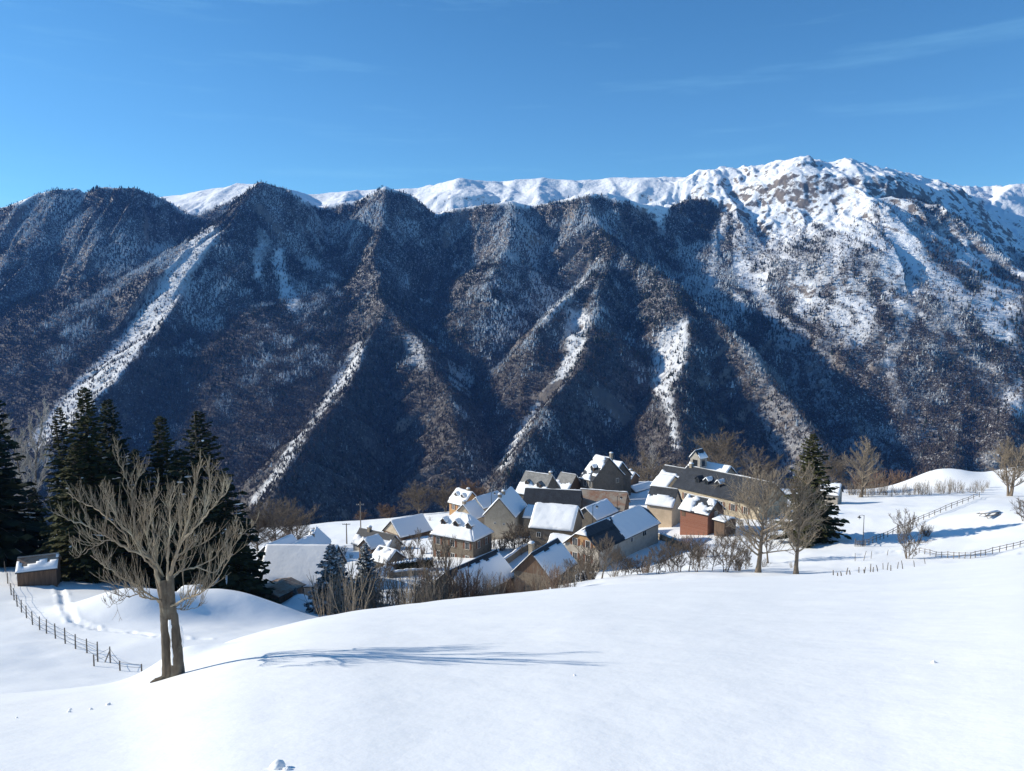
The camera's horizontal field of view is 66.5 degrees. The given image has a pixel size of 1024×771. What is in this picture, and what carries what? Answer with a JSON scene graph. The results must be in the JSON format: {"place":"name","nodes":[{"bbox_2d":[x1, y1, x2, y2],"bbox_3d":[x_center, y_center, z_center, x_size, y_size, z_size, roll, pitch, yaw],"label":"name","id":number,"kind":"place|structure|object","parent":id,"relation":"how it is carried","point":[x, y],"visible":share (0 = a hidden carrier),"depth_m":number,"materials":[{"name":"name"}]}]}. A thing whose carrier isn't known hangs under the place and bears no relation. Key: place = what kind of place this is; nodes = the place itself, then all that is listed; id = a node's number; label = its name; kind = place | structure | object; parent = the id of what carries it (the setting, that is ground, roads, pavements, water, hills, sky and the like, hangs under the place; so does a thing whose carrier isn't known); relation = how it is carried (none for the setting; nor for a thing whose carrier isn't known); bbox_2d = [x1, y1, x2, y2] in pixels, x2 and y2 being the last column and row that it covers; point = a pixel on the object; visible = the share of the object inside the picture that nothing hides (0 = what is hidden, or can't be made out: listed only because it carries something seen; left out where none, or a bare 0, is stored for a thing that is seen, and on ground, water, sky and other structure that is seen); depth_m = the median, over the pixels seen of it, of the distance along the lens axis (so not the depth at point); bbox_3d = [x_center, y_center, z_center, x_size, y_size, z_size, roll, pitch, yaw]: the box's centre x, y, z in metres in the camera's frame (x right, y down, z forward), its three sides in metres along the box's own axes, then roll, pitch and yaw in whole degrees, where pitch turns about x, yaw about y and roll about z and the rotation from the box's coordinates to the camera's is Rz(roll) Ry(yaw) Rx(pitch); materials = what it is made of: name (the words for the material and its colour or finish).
{"place":"outdoors","nodes":[
{"label":"outdoors","id":0,"kind":"place"},
{"bbox_2d":[0,466,1023,770],"bbox_3d":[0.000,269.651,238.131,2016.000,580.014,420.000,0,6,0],"label":"snow ground","id":1,"kind":"structure","parent":0,"point":[818,662],"depth_m":13.91,"materials":[{"name":"white snow"}]},
{"bbox_2d":[0,400,49,567],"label":"spruce tree","id":2,"kind":"object","parent":1,"relation":"on","point":[15,519],"visible":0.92,"depth_m":113.84,"materials":[{"name":"green plant"}]},
{"bbox_2d":[0,412,50,502],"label":"birch tree","id":3,"kind":"object","parent":1,"relation":"on","point":[20,469],"visible":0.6,"depth_m":129.60,"materials":[{"name":"grey plant"}]},
{"bbox_2d":[11,396,56,506],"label":"birch tree","id":4,"kind":"object","parent":1,"relation":"on","point":[33,444],"visible":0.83,"depth_m":131.99,"materials":[{"name":"grey plant"}]},
{"bbox_2d":[15,552,60,586],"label":"plank shed","id":5,"kind":"structure","parent":1,"relation":"on","point":[39,570],"depth_m":98.19,"materials":[{"name":"brown wood"}]},
{"bbox_2d":[22,487,54,552],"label":"spruce tree","id":6,"kind":"object","parent":1,"relation":"on","point":[41,514],"visible":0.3,"depth_m":120.12,"materials":[{"name":"green plant"}]},
{"bbox_2d":[4,561,98,661],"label":"wire fence","id":7,"kind":"object","parent":1,"relation":"on","point":[32,618],"visible":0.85,"depth_m":71.90,"materials":[{"name":"metal"}]},
{"bbox_2d":[34,407,72,553],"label":"spruce tree","id":8,"kind":"object","parent":1,"relation":"on","point":[55,478],"visible":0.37,"depth_m":108.97,"materials":[{"name":"green plant"}]},
{"bbox_2d":[41,442,119,582],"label":"spruce tree","id":9,"kind":"object","parent":1,"relation":"on","point":[73,569],"visible":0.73,"depth_m":104.02,"materials":[{"name":"green plant"}]},
{"bbox_2d":[43,387,144,582],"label":"spruce tree","id":10,"kind":"object","parent":1,"relation":"on","point":[89,448],"visible":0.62,"depth_m":106.87,"materials":[{"name":"green plant"}]},
{"bbox_2d":[90,399,148,580],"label":"spruce tree","id":11,"kind":"object","parent":1,"relation":"on","point":[111,421],"visible":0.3,"depth_m":113.01,"materials":[{"name":"green plant"}]},
{"bbox_2d":[122,449,156,570],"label":"spruce tree","id":12,"kind":"object","parent":1,"relation":"on","point":[137,456],"visible":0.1,"depth_m":117.33,"materials":[{"name":"green plant"}]},
{"bbox_2d":[43,435,259,682],"bbox_3d":[-7.494,3.737,16.122,3.999,5.363,3.785,-1,6,-10],"label":"pollard tree","id":13,"kind":"object","parent":1,"relation":"on","point":[172,642],"visible":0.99,"depth_m":16.19,"materials":[{"name":"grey plant"}]},
{"bbox_2d":[125,416,192,586],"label":"spruce tree","id":14,"kind":"object","parent":1,"relation":"on","point":[158,463],"visible":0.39,"depth_m":112.77,"materials":[{"name":"green plant"}]},
{"bbox_2d":[133,448,203,583],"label":"spruce tree","id":15,"kind":"object","parent":1,"relation":"on","point":[174,478],"visible":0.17,"depth_m":110.56,"materials":[{"name":"green plant"}]},
{"bbox_2d":[145,411,269,595],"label":"spruce tree","id":16,"kind":"object","parent":1,"relation":"on","point":[196,426],"visible":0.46,"depth_m":106.44,"materials":[{"name":"green plant"}]},
{"bbox_2d":[179,471,279,603],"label":"spruce tree","id":17,"kind":"object","parent":1,"relation":"on","point":[237,567],"visible":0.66,"depth_m":104.42,"materials":[{"name":"green plant"}]},
{"bbox_2d":[235,500,280,551],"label":"bare tree","id":18,"kind":"object","parent":1,"relation":"on","point":[263,537],"visible":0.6,"depth_m":176.12,"materials":[{"name":"grey plant"}]},
{"bbox_2d":[256,534,296,560],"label":"house","id":19,"kind":"structure","parent":1,"relation":"on","point":[289,539],"depth_m":158.94,"materials":[{"name":"stone"}]},
{"bbox_2d":[242,496,312,546],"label":"bare tree","id":20,"kind":"object","parent":1,"relation":"on","point":[281,510],"visible":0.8,"depth_m":180.28,"materials":[{"name":"brown plant"}]},
{"bbox_2d":[255,577,305,603],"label":"dark cottage","id":21,"kind":"structure","parent":1,"relation":"on","point":[283,590],"depth_m":116.16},
{"bbox_2d":[271,495,325,539],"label":"bare tree","id":22,"kind":"object","parent":1,"relation":"on","point":[300,533],"visible":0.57,"depth_m":189.42,"materials":[{"name":"grey plant"}]},
{"bbox_2d":[258,544,346,596],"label":"long farmhouse","id":23,"kind":"object","parent":1,"relation":"on","point":[298,562],"visible":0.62,"depth_m":128.81,"materials":[{"name":"stone"}]},
{"bbox_2d":[291,535,320,543],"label":"house","id":24,"kind":"structure","parent":1,"relation":"on","point":[310,539],"depth_m":161.03,"materials":[{"name":"stone"}]},
{"bbox_2d":[307,526,330,543],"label":"village house","id":25,"kind":"structure","parent":1,"relation":"on","point":[318,534],"depth_m":169.34,"materials":[{"name":"stone"}]},
{"bbox_2d":[309,579,332,616],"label":"shrub","id":26,"kind":"object","parent":1,"relation":"on","point":[329,599],"visible":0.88,"depth_m":95.62,"materials":[{"name":"brown plant"}]},
{"bbox_2d":[304,544,356,614],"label":"spruce tree","id":27,"kind":"object","parent":1,"relation":"on","point":[331,557],"visible":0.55,"depth_m":106.19,"materials":[{"name":"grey plant"}]},
{"bbox_2d":[307,567,354,614],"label":"shrub","id":28,"kind":"object","parent":1,"relation":"on","point":[337,596],"visible":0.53,"depth_m":104.28,"materials":[{"name":"plant"}]},
{"bbox_2d":[323,561,366,614],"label":"shrub","id":29,"kind":"object","parent":1,"relation":"on","point":[341,598],"visible":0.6,"depth_m":100.14,"materials":[{"name":"brown plant"}]},
{"bbox_2d":[323,563,383,614],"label":"shrub","id":30,"kind":"object","parent":1,"relation":"on","point":[353,600],"visible":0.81,"depth_m":95.02,"materials":[{"name":"brown plant"}]},
{"bbox_2d":[349,542,381,607],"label":"spruce tree","id":31,"kind":"object","parent":1,"relation":"on","point":[364,552],"visible":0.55,"depth_m":114.65,"materials":[{"name":"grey plant"}]},
{"bbox_2d":[357,534,385,560],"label":"house","id":32,"kind":"structure","parent":1,"relation":"on","point":[374,541],"depth_m":157.35,"materials":[{"name":"stone"}]},
{"bbox_2d":[351,525,402,550],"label":"village house","id":33,"kind":"structure","parent":1,"relation":"on","point":[389,539],"depth_m":174.83,"materials":[{"name":"stone"}]},
{"bbox_2d":[353,568,404,608],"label":"shrub","id":34,"kind":"object","parent":1,"relation":"on","point":[374,604],"visible":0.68,"depth_m":101.19,"materials":[{"name":"brown plant"}]},
{"bbox_2d":[374,557,390,589],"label":"bare tree","id":35,"kind":"object","parent":1,"relation":"on","point":[384,570],"visible":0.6,"depth_m":125.32,"materials":[{"name":"brown plant"}]},
{"bbox_2d":[376,503,397,517],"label":"bare bush","id":36,"kind":"object","parent":1,"relation":"on","point":[388,512],"visible":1,"depth_m":247.55,"materials":[{"name":"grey plant"}]},
{"bbox_2d":[371,545,405,567],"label":"house","id":37,"kind":"structure","parent":1,"relation":"on","point":[380,552],"depth_m":151.06,"materials":[{"name":"stone"}]},
{"bbox_2d":[381,513,432,540],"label":"house","id":38,"kind":"structure","parent":1,"relation":"on","point":[402,528],"depth_m":190.19,"materials":[{"name":"stone"}]},
{"bbox_2d":[398,570,415,604],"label":"shrub","id":39,"kind":"object","parent":1,"relation":"on","point":[409,596],"visible":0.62,"depth_m":95.37,"materials":[{"name":"plant"}]},
{"bbox_2d":[386,564,430,604],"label":"shrub","id":40,"kind":"object","parent":1,"relation":"on","point":[415,576],"visible":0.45,"depth_m":104.82,"materials":[{"name":"brown plant"}]},
{"bbox_2d":[391,557,432,569],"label":"hedge","id":41,"kind":"object","parent":1,"relation":"on","point":[402,565],"visible":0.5,"depth_m":143.56,"materials":[{"name":"green plant"}]},
{"bbox_2d":[398,480,441,513],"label":"bare tree","id":42,"kind":"object","parent":1,"relation":"on","point":[413,495],"visible":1,"depth_m":240.24,"materials":[{"name":"brown plant"}]},
{"bbox_2d":[412,581,456,602],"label":"shrub","id":43,"kind":"object","parent":1,"relation":"on","point":[426,585],"visible":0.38,"depth_m":95.43,"materials":[{"name":"plant"}]},
{"bbox_2d":[428,479,462,511],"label":"bare tree","id":44,"kind":"object","parent":1,"relation":"on","point":[443,499],"visible":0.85,"depth_m":244.95,"materials":[{"name":"brown plant"}]},
{"bbox_2d":[434,534,462,586],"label":"bare tree","id":45,"kind":"object","parent":1,"relation":"on","point":[446,547],"visible":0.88,"depth_m":108.81,"materials":[{"name":"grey plant"}]},
{"bbox_2d":[447,487,475,514],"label":"village house","id":46,"kind":"structure","parent":1,"relation":"on","point":[457,496],"depth_m":223.23,"materials":[{"name":"stone"}]},
{"bbox_2d":[430,511,493,557],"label":"tall house","id":47,"kind":"structure","parent":1,"relation":"on","point":[473,535],"depth_m":156.76,"materials":[{"name":"brown stone"}]},
{"bbox_2d":[434,560,495,598],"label":"shrub","id":48,"kind":"object","parent":1,"relation":"on","point":[467,593],"visible":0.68,"depth_m":107.61,"materials":[{"name":"brown plant"}]},
{"bbox_2d":[455,499,484,524],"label":"village house","id":49,"kind":"structure","parent":1,"relation":"on","point":[473,508],"depth_m":191.16,"materials":[{"name":"stone"}]},
{"bbox_2d":[436,549,513,597],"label":"front barn","id":50,"kind":"structure","parent":1,"relation":"on","point":[493,561],"depth_m":127.40,"materials":[{"name":"white stone"}]},
{"bbox_2d":[461,477,488,495],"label":"bare tree","id":51,"kind":"object","parent":1,"relation":"on","point":[477,490],"visible":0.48,"depth_m":241.42,"materials":[{"name":"brown plant"}]},
{"bbox_2d":[473,490,499,510],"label":"village house","id":52,"kind":"structure","parent":1,"relation":"on","point":[484,501],"depth_m":210.59,"materials":[{"name":"stone"}]},
{"bbox_2d":[482,486,526,539],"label":"village house","id":53,"kind":"structure","parent":1,"relation":"on","point":[509,504],"depth_m":175.06,"materials":[{"name":"stone"}]},
{"bbox_2d":[491,574,523,593],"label":"shrub","id":54,"kind":"object","parent":1,"relation":"on","point":[510,591],"visible":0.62,"depth_m":112.25,"materials":[{"name":"plant"}]},
{"bbox_2d":[499,522,529,547],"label":"bare bush","id":55,"kind":"object","parent":1,"relation":"on","point":[509,534],"visible":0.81,"depth_m":161.34,"materials":[{"name":"grey plant"}]},
{"bbox_2d":[504,540,530,563],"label":"garden wall","id":56,"kind":"structure","parent":1,"relation":"on","point":[513,555],"depth_m":152.74,"materials":[{"name":"stone"}]},
{"bbox_2d":[507,524,530,544],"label":"bare bush","id":57,"kind":"object","parent":1,"relation":"on","point":[525,533],"visible":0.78,"depth_m":159.95,"materials":[{"name":"grey plant"}]},
{"bbox_2d":[522,504,534,535],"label":"house","id":58,"kind":"structure","parent":1,"relation":"on","point":[528,512],"depth_m":176.60,"materials":[{"name":"stone"}]},
{"bbox_2d":[516,471,560,498],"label":"village house","id":59,"kind":"structure","parent":1,"relation":"on","point":[536,479],"depth_m":212.27,"materials":[{"name":"stone"}]},
{"bbox_2d":[511,538,577,591],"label":"front house","id":60,"kind":"structure","parent":1,"relation":"on","point":[555,551],"depth_m":126.53,"materials":[{"name":"brown stone"}]},
{"bbox_2d":[523,487,582,508],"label":"slate barn","id":61,"kind":"structure","parent":1,"relation":"on","point":[532,495],"depth_m":190.02,"materials":[{"name":"stone"}]},
{"bbox_2d":[539,565,567,588],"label":"shrub","id":62,"kind":"object","parent":1,"relation":"on","point":[556,584],"visible":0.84,"depth_m":103.89,"materials":[{"name":"brown plant"}]},
{"bbox_2d":[528,502,583,549],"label":"village house","id":63,"kind":"structure","parent":1,"relation":"on","point":[547,520],"depth_m":158.22,"materials":[{"name":"white stone"}]},
{"bbox_2d":[556,472,579,489],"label":"village house","id":64,"kind":"structure","parent":1,"relation":"on","point":[564,480],"depth_m":221.01,"materials":[{"name":"grey stone"}]},
{"bbox_2d":[574,541,602,579],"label":"bare tree","id":65,"kind":"object","parent":1,"relation":"on","point":[591,567],"visible":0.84,"depth_m":121.35,"materials":[{"name":"brown plant"}]},
{"bbox_2d":[581,498,618,527],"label":"house","id":66,"kind":"structure","parent":1,"relation":"on","point":[606,508],"depth_m":169.03,"materials":[{"name":"stone"}]},
{"bbox_2d":[579,452,624,490],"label":"tall house","id":67,"kind":"structure","parent":1,"relation":"on","point":[603,472],"depth_m":221.25,"materials":[{"name":"paint"}]},
{"bbox_2d":[580,488,630,512],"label":"rusty barn","id":68,"kind":"structure","parent":1,"relation":"on","point":[590,496],"depth_m":192.12,"materials":[{"name":"brown"}]},
{"bbox_2d":[590,531,623,578],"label":"bare tree","id":69,"kind":"object","parent":1,"relation":"on","point":[603,550],"visible":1,"depth_m":115.73,"materials":[{"name":"brown plant"}]},
{"bbox_2d":[563,505,660,571],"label":"chalet","id":70,"kind":"object","parent":1,"relation":"on","point":[634,529],"visible":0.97,"depth_m":150.07,"materials":[{"name":"stone"}]},
{"bbox_2d":[613,460,632,494],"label":"village house","id":71,"kind":"structure","parent":1,"relation":"on","point":[622,466],"depth_m":234.22,"materials":[{"name":"stone"}]},
{"bbox_2d":[631,481,650,492],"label":"house","id":72,"kind":"structure","parent":1,"relation":"on","point":[640,487],"depth_m":241.17,"materials":[{"name":"stone"}]},
{"bbox_2d":[619,449,679,480],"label":"bare tree","id":73,"kind":"object","parent":1,"relation":"on","point":[643,471],"visible":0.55,"depth_m":272.07,"materials":[{"name":"brown plant"}]},
{"bbox_2d":[648,544,672,573],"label":"bush","id":74,"kind":"object","parent":1,"relation":"on","point":[656,562],"visible":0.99,"depth_m":115.11,"materials":[{"name":"brown plant"}]},
{"bbox_2d":[645,485,682,527],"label":"village house","id":75,"kind":"structure","parent":1,"relation":"on","point":[663,503],"depth_m":177.61,"materials":[{"name":"stone"}]},
{"bbox_2d":[650,473,677,487],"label":"house","id":76,"kind":"structure","parent":1,"relation":"on","point":[665,480],"depth_m":202.32,"materials":[{"name":"stone"}]},
{"bbox_2d":[659,535,679,571],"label":"bush","id":77,"kind":"object","parent":1,"relation":"on","point":[668,544],"visible":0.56,"depth_m":119.30,"materials":[{"name":"brown plant"}]},
{"bbox_2d":[660,464,684,476],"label":"village house","id":78,"kind":"structure","parent":1,"relation":"on","point":[672,470],"depth_m":220.15,"materials":[{"name":"stone"}]},
{"bbox_2d":[667,537,686,571],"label":"bush","id":79,"kind":"object","parent":1,"relation":"on","point":[677,546],"visible":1,"depth_m":115.10,"materials":[{"name":"brown plant"}]},
{"bbox_2d":[683,537,703,570],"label":"bare tree","id":80,"kind":"object","parent":1,"relation":"on","point":[692,547],"visible":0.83,"depth_m":115.59,"materials":[{"name":"brown plant"}]},
{"bbox_2d":[678,494,725,534],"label":"brick house","id":81,"kind":"structure","parent":1,"relation":"on","point":[698,514],"depth_m":164.09,"materials":[{"name":"brick"}]},
{"bbox_2d":[685,461,736,473],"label":"church nave","id":82,"kind":"structure","parent":1,"relation":"on","point":[721,467],"depth_m":224.66,"materials":[{"name":"stone"}]},
{"bbox_2d":[689,448,707,467],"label":"bell tower","id":83,"kind":"structure","parent":82,"relation":"on","point":[698,457],"depth_m":226.51,"materials":[{"name":"beige paint"}]},
{"bbox_2d":[679,427,751,474],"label":"bare tree","id":84,"kind":"object","parent":1,"relation":"on","point":[708,445],"visible":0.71,"depth_m":265.21,"materials":[{"name":"brown plant"}]},
{"bbox_2d":[711,514,737,536],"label":"shed","id":85,"kind":"object","parent":1,"relation":"on","point":[720,525],"visible":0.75,"depth_m":159.84,"materials":[{"name":"wood"}]},
{"bbox_2d":[671,462,788,519],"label":"manor house","id":86,"kind":"structure","parent":1,"relation":"on","point":[695,480],"depth_m":184.65,"materials":[{"name":"stone"}]},
{"bbox_2d":[715,531,745,571],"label":"bare shrub","id":87,"kind":"object","parent":1,"relation":"on","point":[734,557],"visible":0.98,"depth_m":112.76,"materials":[{"name":"brown plant"}]},
{"bbox_2d":[728,535,750,570],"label":"bare shrub","id":88,"kind":"object","parent":1,"relation":"on","point":[738,560],"visible":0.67,"depth_m":114.72,"materials":[{"name":"brown plant"}]},
{"bbox_2d":[736,445,788,480],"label":"bare tree","id":89,"kind":"object","parent":1,"relation":"on","point":[767,465],"visible":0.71,"depth_m":243.59,"materials":[{"name":"brown plant"}]},
{"bbox_2d":[745,511,783,562],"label":"bare tree","id":90,"kind":"object","parent":1,"relation":"on","point":[770,537],"visible":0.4,"depth_m":131.72,"materials":[{"name":"brown plant"}]},
{"bbox_2d":[707,460,825,572],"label":"bare tree","id":91,"kind":"object","parent":1,"relation":"on","point":[765,501],"visible":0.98,"depth_m":108.89,"materials":[{"name":"grey plant"}]},
{"bbox_2d":[765,459,832,573],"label":"bare tree","id":92,"kind":"object","parent":1,"relation":"on","point":[800,525],"visible":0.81,"depth_m":108.41,"materials":[{"name":"grey plant"}]},
{"bbox_2d":[768,433,851,547],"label":"spruce tree","id":93,"kind":"object","parent":1,"relation":"on","point":[824,536],"visible":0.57,"depth_m":147.02,"materials":[{"name":"green plant"}]},
{"bbox_2d":[822,483,843,504],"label":"field cottage","id":94,"kind":"structure","parent":1,"relation":"on","point":[838,496],"depth_m":196.92,"materials":[{"name":"stone"}]},
{"bbox_2d":[819,450,852,487],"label":"bare tree","id":95,"kind":"object","parent":1,"relation":"on","point":[835,467],"visible":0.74,"depth_m":227.68,"materials":[{"name":"brown plant"}]},
{"bbox_2d":[837,436,885,496],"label":"bare tree","id":96,"kind":"object","parent":1,"relation":"on","point":[867,447],"visible":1,"depth_m":210.07,"materials":[{"name":"grey plant"}]},
{"bbox_2d":[867,469,900,487],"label":"shrub","id":97,"kind":"object","parent":1,"relation":"on","point":[878,482],"visible":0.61,"depth_m":256.00,"materials":[{"name":"plant"}]},
{"bbox_2d":[887,507,933,558],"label":"bare tree","id":98,"kind":"object","parent":1,"relation":"on","point":[908,529],"visible":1,"depth_m":124.12,"materials":[{"name":"grey plant"}]},
{"bbox_2d":[865,492,979,545],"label":"rail fence","id":99,"kind":"object","parent":1,"relation":"on","point":[920,518],"visible":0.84,"depth_m":157.42,"materials":[{"name":"wood"}]},
{"bbox_2d":[919,540,1023,558],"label":"rail fence","id":100,"kind":"object","parent":1,"relation":"on","point":[970,555],"visible":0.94,"depth_m":122.00,"materials":[{"name":"wood"}]},
{"bbox_2d":[984,435,1023,495],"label":"bare tree","id":101,"kind":"object","parent":1,"relation":"on","point":[1014,467],"visible":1,"depth_m":194.35,"materials":[{"name":"grey plant"}]},
{"bbox_2d":[0,155,1023,529],"bbox_3d":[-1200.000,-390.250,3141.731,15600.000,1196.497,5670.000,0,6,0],"label":"mountains","id":102,"kind":"structure","parent":0,"point":[796,191],"depth_m":2412.37,"materials":[{"name":"white snow"}]},
{"bbox_2d":[0,179,1023,525],"bbox_3d":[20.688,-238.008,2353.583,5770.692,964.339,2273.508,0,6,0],"label":"bare forest","id":103,"kind":"object","parent":102,"relation":"on","point":[502,475],"visible":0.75,"depth_m":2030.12,"materials":[{"name":"brown plant"}]},
{"bbox_2d":[0,0,1023,207],"label":"sky","id":104,"kind":"structure","parent":0,"point":[162,98],"materials":[{"name":"blue"}]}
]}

